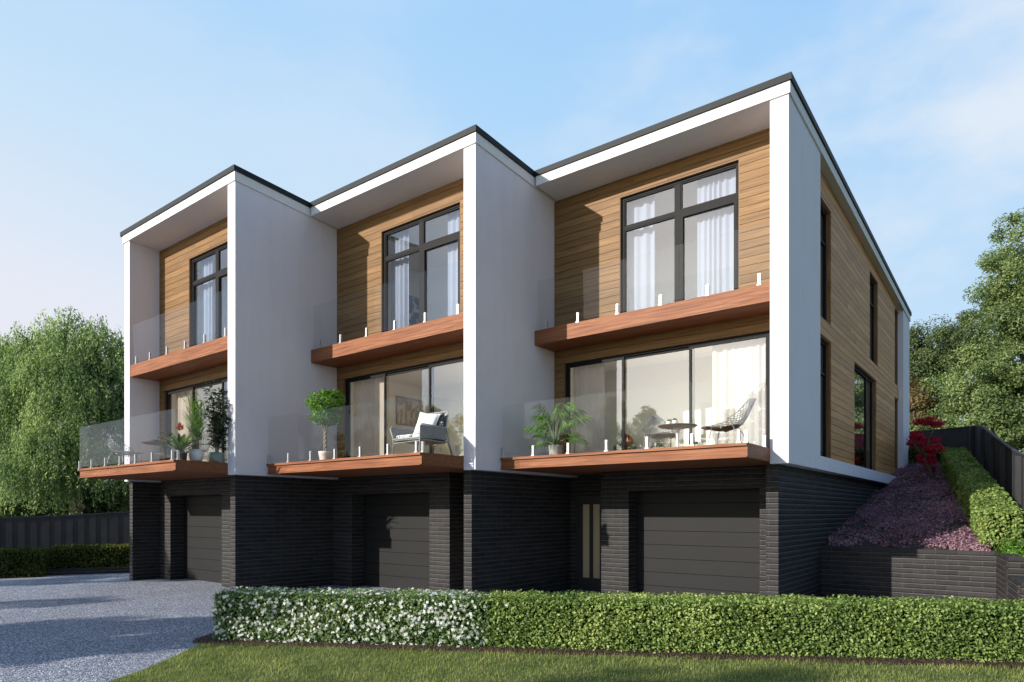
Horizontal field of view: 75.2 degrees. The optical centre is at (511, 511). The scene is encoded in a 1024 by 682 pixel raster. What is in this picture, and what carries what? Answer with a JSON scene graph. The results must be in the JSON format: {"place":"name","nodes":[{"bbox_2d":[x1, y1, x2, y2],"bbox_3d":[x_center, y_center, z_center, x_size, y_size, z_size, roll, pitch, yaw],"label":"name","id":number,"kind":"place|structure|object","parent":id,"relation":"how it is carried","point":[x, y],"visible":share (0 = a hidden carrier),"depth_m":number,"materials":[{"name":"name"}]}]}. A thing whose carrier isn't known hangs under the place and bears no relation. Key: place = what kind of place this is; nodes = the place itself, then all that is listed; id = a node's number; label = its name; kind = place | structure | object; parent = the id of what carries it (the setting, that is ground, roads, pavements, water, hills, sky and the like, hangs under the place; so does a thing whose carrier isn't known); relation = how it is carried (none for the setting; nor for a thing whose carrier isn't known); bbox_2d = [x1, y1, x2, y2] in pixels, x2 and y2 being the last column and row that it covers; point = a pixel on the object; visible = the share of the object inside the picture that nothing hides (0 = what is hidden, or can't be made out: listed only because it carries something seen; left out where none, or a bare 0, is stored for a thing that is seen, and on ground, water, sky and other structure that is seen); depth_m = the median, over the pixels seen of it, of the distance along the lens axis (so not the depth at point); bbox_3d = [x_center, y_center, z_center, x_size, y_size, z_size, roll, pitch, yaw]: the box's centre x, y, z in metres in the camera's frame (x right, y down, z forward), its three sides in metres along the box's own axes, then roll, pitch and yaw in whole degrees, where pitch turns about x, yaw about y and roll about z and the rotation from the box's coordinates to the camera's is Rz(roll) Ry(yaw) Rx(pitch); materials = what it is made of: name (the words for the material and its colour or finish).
{"place":"outdoors","nodes":[
{"label":"outdoors","id":0,"kind":"place"},
{"bbox_2d":[0,573,600,681],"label":"driveway","id":1,"kind":"structure","parent":0,"point":[84,628],"depth_m":11.08,"materials":[{"name":"grey gravel"}]},
{"bbox_2d":[0,333,38,513],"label":"willow tree","id":2,"kind":"object","parent":1,"relation":"on","point":[1,355],"visible":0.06,"depth_m":28.95,"materials":[{"name":"green plant"}]},
{"bbox_2d":[0,546,49,578],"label":"front left hedge","id":3,"kind":"object","parent":1,"relation":"on","point":[25,562],"visible":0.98,"depth_m":18.68,"materials":[{"name":"green plant"}]},
{"bbox_2d":[0,306,129,517],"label":"willow tree","id":4,"kind":"object","parent":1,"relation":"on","point":[68,403],"visible":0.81,"depth_m":27.37,"materials":[{"name":"green plant"}]},
{"bbox_2d":[0,511,129,566],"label":"board fence","id":5,"kind":"object","parent":1,"relation":"on","point":[47,532],"visible":0.28,"depth_m":20.19,"materials":[{"name":"grey wood"}]},
{"bbox_2d":[46,566,129,575],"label":"kerb wall","id":6,"kind":"structure","parent":1,"relation":"on","point":[78,571],"depth_m":19.68,"materials":[{"name":"grey brick"}]},
{"bbox_2d":[48,543,129,568],"bbox_3d":[-10.467,1.323,21.282,7.190,0.746,0.904,0,0,-25],"label":"kerb hedge","id":7,"kind":"object","parent":6,"relation":"on","point":[84,556],"visible":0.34,"depth_m":19.91,"materials":[{"name":"green plant"}]},
{"bbox_2d":[77,164,337,589],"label":"townhouse","id":8,"kind":"structure","parent":1,"relation":"on","point":[239,516],"depth_m":16.13,"materials":[{"name":"white paint"}]},
{"bbox_2d":[107,435,143,463],"bbox_3d":[-9.660,-1.505,16.557,0.900,0.826,0.689,0,0,18],"label":"wire chair","id":9,"kind":"object","parent":8,"relation":"on","point":[120,452],"visible":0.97,"depth_m":16.59,"materials":[{"name":"grey metal"}]},
{"bbox_2d":[141,441,170,459],"bbox_3d":[-8.502,-1.391,16.302,1.040,0.600,1.040,0,0,38],"label":"round table","id":10,"kind":"object","parent":8,"relation":"on","point":[157,443],"visible":0.46,"depth_m":16.12,"materials":[{"name":"black metal"}]},
{"bbox_2d":[155,439,176,460],"bbox_3d":[-8.839,-1.505,17.208,0.689,0.826,0.900,0,0,-27],"label":"wire chair","id":11,"kind":"object","parent":8,"relation":"on","point":[162,454],"visible":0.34,"depth_m":17.18,"materials":[{"name":"grey metal"}]},
{"bbox_2d":[175,390,189,459],"bbox_3d":[-8.981,-2.281,18.128,0.780,2.358,0.069,0,0,38],"label":"curtain","id":12,"kind":"object","parent":8,"relation":"hanging from","point":[180,405],"visible":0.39,"depth_m":18.11,"materials":[{"name":"fabric"}]},
{"bbox_2d":[153,422,212,459],"bbox_3d":[-6.994,-1.501,14.121,1.145,0.820,0.996,0,0,-36],"label":"bromeliad","id":13,"kind":"object","parent":8,"relation":"on","point":[181,443],"visible":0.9,"depth_m":13.99,"materials":[{"name":"green plant"}]},
{"bbox_2d":[175,432,210,452],"bbox_3d":[-7.632,-1.505,16.084,0.900,0.826,0.689,0,0,13],"label":"wire chair","id":14,"kind":"object","parent":8,"relation":"on","point":[207,447],"visible":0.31,"depth_m":15.93,"materials":[{"name":"grey metal"}]},
{"bbox_2d":[182,391,209,460],"bbox_3d":[-6.791,-1.858,14.325,0.679,1.535,0.612,0,0,-31],"label":"potted reed","id":15,"kind":"object","parent":8,"relation":"on","point":[196,453],"visible":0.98,"depth_m":14.27,"materials":[{"name":"green plant"}]},
{"bbox_2d":[166,377,227,462],"bbox_3d":[-7.674,-2.205,16.908,4.480,2.230,0.120,0,0,38],"label":"sliding door","id":16,"kind":"structure","parent":8,"relation":"in","point":[223,381],"depth_m":17.57,"materials":[{"name":"black metal"}]},
{"bbox_2d":[184,495,221,582],"bbox_3d":[-7.954,0.670,17.576,2.760,2.340,0.095,0,0,38],"label":"garage door","id":17,"kind":"structure","parent":8,"relation":"in","point":[202,514],"depth_m":17.72,"materials":[{"name":"grey paint"}]},
{"bbox_2d":[201,256,211,342],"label":"curtain","id":18,"kind":"object","parent":8,"relation":"hanging from","point":[206,302],"visible":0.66,"depth_m":17.34,"materials":[{"name":"white fabric"}]},
{"bbox_2d":[192,243,227,345],"bbox_3d":[-7.360,-5.270,16.635,2.510,2.660,0.087,0,0,38],"label":"window","id":19,"kind":"structure","parent":8,"relation":"in","point":[219,273],"depth_m":16.66,"materials":[{"name":"black metal"}]},
{"bbox_2d":[199,380,230,461],"bbox_3d":[-6.471,-1.983,14.655,0.917,1.785,0.811,0,0,38],"label":"potted rubber plant","id":20,"kind":"object","parent":8,"relation":"on","point":[216,425],"visible":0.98,"depth_m":14.58,"materials":[{"name":"green plant"}]},
{"bbox_2d":[266,124,577,594],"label":"townhouse","id":21,"kind":"structure","parent":1,"relation":"on","point":[469,514],"depth_m":14.56,"materials":[{"name":"white paint"}]},
{"bbox_2d":[303,389,345,459],"bbox_3d":[-4.059,-1.883,14.478,0.910,1.584,0.882,0,0,1],"label":"potted ficus","id":22,"kind":"object","parent":21,"relation":"on","point":[325,408],"visible":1,"depth_m":14.34,"materials":[{"name":"green plant"}]},
{"bbox_2d":[354,376,383,456],"bbox_3d":[-3.487,-2.281,16.317,1.180,2.358,0.066,0,0,38],"label":"curtain","id":23,"kind":"object","parent":21,"relation":"hanging from","point":[369,416],"visible":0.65,"depth_m":16.33,"materials":[{"name":"fabric"}]},
{"bbox_2d":[364,493,428,590],"bbox_3d":[-2.618,0.670,15.888,2.760,2.340,0.095,0,0,38],"label":"garage door","id":24,"kind":"structure","parent":21,"relation":"in","point":[396,526],"depth_m":15.94,"materials":[{"name":"grey paint"}]},
{"bbox_2d":[391,228,408,329],"bbox_3d":[-2.620,-5.290,15.648,0.630,2.700,0.072,0,0,38],"label":"curtain","id":25,"kind":"object","parent":21,"relation":"hanging from","point":[400,287],"visible":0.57,"depth_m":15.63,"materials":[{"name":"white fabric"}]},
{"bbox_2d":[346,356,463,457],"bbox_3d":[-2.339,-2.205,15.219,4.480,2.230,0.120,0,0,38],"label":"sliding door","id":26,"kind":"structure","parent":21,"relation":"in","point":[430,366],"depth_m":15.66,"materials":[{"name":"black metal"}]},
{"bbox_2d":[396,396,423,426],"bbox_3d":[-2.845,-2.780,18.539,0.048,0.770,1.010,0,0,38],"label":"wall art","id":27,"kind":"object","parent":21,"relation":"attached to","point":[408,410],"depth_m":18.48,"materials":[{"name":"brown paper"}]},
{"bbox_2d":[409,295,418,325],"bbox_3d":[-2.842,-5.585,18.543,0.048,0.900,0.920,0,0,38],"label":"wall art","id":28,"kind":"object","parent":21,"relation":"attached to","point":[413,310],"depth_m":18.64,"materials":[{"name":"blue fabric"}]},
{"bbox_2d":[390,411,451,454],"bbox_3d":[-1.747,-1.530,12.858,0.845,0.888,0.906,0,0,38],"label":"lounge chair","id":29,"kind":"object","parent":21,"relation":"on","point":[432,431],"visible":0.75,"depth_m":12.74,"materials":[{"name":"grey"}]},
{"bbox_2d":[396,433,439,440],"bbox_3d":[-1.774,-1.429,12.823,0.660,0.085,0.650,0,0,38],"label":"seat cushion","id":30,"kind":"object","parent":29,"relation":"on","point":[408,435],"visible":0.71,"depth_m":12.59,"materials":[{"name":"fabric"}]},
{"bbox_2d":[413,412,439,433],"bbox_3d":[-1.662,-1.701,12.919,0.500,0.500,0.170,9,-13,29],"label":"pillow","id":31,"kind":"object","parent":30,"relation":"on","point":[427,418],"visible":0.56,"depth_m":12.87,"materials":[{"name":"white fabric"}]},
{"bbox_2d":[437,413,444,426],"bbox_3d":[-1.478,-1.701,12.960,0.420,0.420,0.110,-8,-19,37],"label":"pillow","id":32,"kind":"object","parent":30,"relation":"on","point":[440,422],"visible":0.36,"depth_m":12.86,"materials":[{"name":"black fabric"}]},
{"bbox_2d":[384,204,459,331],"bbox_3d":[-2.025,-5.270,14.947,2.510,2.660,0.087,0,0,38],"label":"window","id":33,"kind":"structure","parent":21,"relation":"in","point":[424,246],"depth_m":14.91,"materials":[{"name":"black metal"}]},
{"bbox_2d":[448,209,459,315],"bbox_3d":[-1.169,-5.290,14.524,0.620,2.700,0.069,0,0,38],"label":"curtain","id":34,"kind":"object","parent":21,"relation":"hanging from","point":[454,222],"visible":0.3,"depth_m":14.61,"materials":[{"name":"white fabric"}]},
{"bbox_2d":[500,71,911,598],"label":"townhouse","id":35,"kind":"structure","parent":1,"relation":"on","point":[815,298],"depth_m":13.52,"materials":[{"name":"white paint"}]},
{"bbox_2d":[523,401,594,454],"bbox_3d":[0.908,-1.651,13.210,1.473,1.119,1.379,0,0,38],"label":"potted palm","id":36,"kind":"object","parent":35,"relation":"on","point":[555,448],"visible":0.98,"depth_m":13.18,"materials":[{"name":"plant"}]},
{"bbox_2d":[577,496,600,591],"bbox_3d":[1.924,0.730,15.528,0.920,2.220,0.085,0,0,38],"label":"front door","id":37,"kind":"structure","parent":35,"relation":"in","point":[588,507],"depth_m":15.59,"materials":[{"name":"grey paint"}]},
{"bbox_2d":[574,363,604,452],"bbox_3d":[1.702,-2.281,14.742,0.810,2.358,0.072,0,0,38],"label":"curtain","id":38,"kind":"object","parent":35,"relation":"hanging from","point":[589,390],"visible":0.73,"depth_m":14.72,"materials":[{"name":"fabric"}]},
{"bbox_2d":[628,194,654,311],"bbox_3d":[2.714,-5.290,13.959,0.630,2.700,0.066,0,0,38],"label":"curtain","id":39,"kind":"object","parent":35,"relation":"hanging from","point":[641,268],"visible":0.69,"depth_m":13.98,"materials":[{"name":"white fabric"}]},
{"bbox_2d":[641,415,675,447],"bbox_3d":[2.852,-1.505,12.812,0.689,0.826,0.900,0,0,-4],"label":"wire chair","id":40,"kind":"object","parent":35,"relation":"on","point":[662,435],"visible":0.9,"depth_m":12.90,"materials":[{"name":"grey metal"}]},
{"bbox_2d":[650,439,666,447],"bbox_3d":[3.142,-1.326,14.193,0.380,0.462,0.395,0,0,38],"label":"room planter","id":41,"kind":"object","parent":35,"relation":"on","point":[661,445],"visible":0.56,"depth_m":14.12,"materials":[{"name":"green plant"}]},
{"bbox_2d":[566,331,769,452],"bbox_3d":[2.997,-2.205,13.531,4.480,2.230,0.120,0,0,38],"label":"sliding door","id":42,"kind":"structure","parent":35,"relation":"in","point":[691,347],"depth_m":13.09,"materials":[{"name":"black metal"}]},
{"bbox_2d":[657,423,697,446],"bbox_3d":[3.045,-1.341,12.236,0.720,0.500,0.720,0,0,38],"label":"round table","id":43,"kind":"object","parent":35,"relation":"on","point":[677,427],"visible":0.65,"depth_m":12.15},
{"bbox_2d":[622,161,738,312],"bbox_3d":[3.311,-5.270,13.259,2.510,2.660,0.087,0,0,38],"label":"window","id":44,"kind":"structure","parent":35,"relation":"in","point":[679,213],"depth_m":13.21,"materials":[{"name":"black metal"}]},
{"bbox_2d":[637,489,759,598],"bbox_3d":[3.756,0.670,13.396,2.787,2.340,0.095,0,0,38],"label":"garage door","id":45,"kind":"structure","parent":35,"relation":"in","point":[696,541],"depth_m":13.33,"materials":[{"name":"grey paint"}]},
{"bbox_2d":[697,168,735,296],"bbox_3d":[4.047,-5.290,12.927,0.920,2.700,0.064,0,0,38],"label":"curtain","id":46,"kind":"object","parent":35,"relation":"hanging from","point":[715,250],"visible":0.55,"depth_m":12.98,"materials":[{"name":"white fabric"}]},
{"bbox_2d":[701,398,755,443],"bbox_3d":[3.745,-1.505,11.470,0.900,0.826,0.689,0,0,32],"label":"wire chair","id":47,"kind":"object","parent":35,"relation":"on","point":[729,427],"visible":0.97,"depth_m":11.29,"materials":[{"name":"grey metal"}]},
{"bbox_2d":[712,337,765,445],"bbox_3d":[4.380,-2.281,12.671,1.160,2.358,0.068,0,0,38],"label":"curtain","id":48,"kind":"object","parent":35,"relation":"hanging from","point":[738,374],"visible":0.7,"depth_m":12.69,"materials":[{"name":"white fabric"}]},
{"bbox_2d":[821,546,1023,601],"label":"retaining wall","id":49,"kind":"structure","parent":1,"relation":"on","point":[885,572],"depth_m":12.65,"materials":[{"name":"grey brick"}]},
{"bbox_2d":[994,536,1023,554],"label":"shrub","id":50,"kind":"object","parent":49,"relation":"on","point":[1011,547],"visible":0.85,"depth_m":11.39,"materials":[{"name":"green plant"}]},
{"bbox_2d":[0,0,1023,479],"label":"sky","id":51,"kind":"structure","parent":0,"point":[112,111],"materials":[{"name":"blue"}]},
{"bbox_2d":[113,643,1023,681],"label":"lawn","id":52,"kind":"structure","parent":0,"point":[486,669],"depth_m":7.75,"materials":[{"name":"green plant"}]},
{"bbox_2d":[192,633,1023,667],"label":"mulch strip","id":53,"kind":"object","parent":52,"relation":"on","point":[208,638],"visible":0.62,"depth_m":8.54,"materials":[{"name":"brown soil"}]},
{"bbox_2d":[211,585,511,647],"bbox_3d":[-2.119,1.477,9.474,4.297,0.773,0.904,0,0,8],"label":"jasmine hedge","id":54,"kind":"object","parent":53,"relation":"on","point":[412,617],"visible":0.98,"depth_m":9.16,"materials":[{"name":"green plant"}]},
{"bbox_2d":[486,589,1023,662],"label":"box hedge","id":55,"kind":"object","parent":53,"relation":"on","point":[976,629],"visible":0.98,"depth_m":8.43,"materials":[{"name":"green plant"}]},
{"bbox_2d":[617,434,632,444],"bbox_3d":[2.583,-1.651,15.186,0.380,0.270,0.380,0,0,38],"label":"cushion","id":56,"kind":"object","parent":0,"point":[628,440],"visible":0.62,"depth_m":15.06,"materials":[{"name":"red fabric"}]},
{"bbox_2d":[613,445,636,450],"bbox_3d":[2.583,-1.305,15.186,0.400,0.420,0.400,0,0,38],"label":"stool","id":57,"kind":"object","parent":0,"point":[627,447],"visible":0.21,"depth_m":15.05,"materials":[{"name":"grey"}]},
{"bbox_2d":[824,463,1023,551],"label":"bank","id":58,"kind":"structure","parent":0,"point":[865,542],"depth_m":14.60,"materials":[{"name":"purple plant"}]},
{"bbox_2d":[828,461,990,550],"bbox_3d":[11.106,-0.534,17.526,2.867,2.595,11.736,0,0,38],"label":"ground cover","id":59,"kind":"object","parent":58,"relation":"on","point":[907,527],"visible":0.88,"depth_m":14.98,"materials":[{"name":"purple plant"}]},
{"bbox_2d":[905,415,946,475],"bbox_3d":[12.417,-1.949,19.949,1.094,1.934,0.770,0,0,38],"label":"red maple","id":60,"kind":"object","parent":58,"relation":"on","point":[926,456],"visible":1,"depth_m":19.87,"materials":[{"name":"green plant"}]},
{"bbox_2d":[908,445,949,464],"bbox_3d":[12.711,-1.865,23.140,4.286,0.740,0.694,0,0,37],"label":"back hedge","id":61,"kind":"object","parent":58,"relation":"on","point":[912,453],"visible":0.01,"depth_m":22.27,"materials":[{"name":"green plant"}]},
{"bbox_2d":[909,425,1023,515],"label":"board fence","id":62,"kind":"object","parent":58,"relation":"on","point":[1001,461],"visible":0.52,"depth_m":17.65,"materials":[{"name":"grey wood"}]},
{"bbox_2d":[940,447,1023,548],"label":"boundary hedge","id":63,"kind":"object","parent":58,"relation":"on","point":[990,507],"visible":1,"depth_m":13.54,"materials":[{"name":"green plant"}]},
{"bbox_2d":[999,551,1019,601],"bbox_3d":[10.347,1.220,8.919,6.250,1.040,2.910,0,0,38],"label":"raised bed","id":64,"kind":"object","parent":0,"point":[1006,578],"visible":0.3,"depth_m":10.67,"materials":[{"name":"wood"}]},
{"label":"ground","id":65,"kind":"structure","parent":0,"visible":0},
{"bbox_2d":[0,456,129,518],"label":"background tree","id":66,"kind":"object","parent":65,"relation":"on","point":[122,504],"visible":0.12,"depth_m":29.88,"materials":[{"name":"green plant"}]},
{"bbox_2d":[909,374,939,430],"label":"broadleaf tree","id":67,"kind":"object","parent":65,"relation":"on","point":[916,403],"visible":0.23,"depth_m":48.57,"materials":[{"name":"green plant"}]},
{"bbox_2d":[909,304,1022,451],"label":"broadleaf tree","id":68,"kind":"object","parent":65,"relation":"on","point":[924,362],"visible":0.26,"depth_m":50.64,"materials":[{"name":"green plant"}]},
{"bbox_2d":[909,207,1023,452],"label":"broadleaf tree","id":69,"kind":"object","parent":65,"relation":"on","point":[998,413],"visible":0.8,"depth_m":45.00,"materials":[{"name":"green plant"}]}
]}

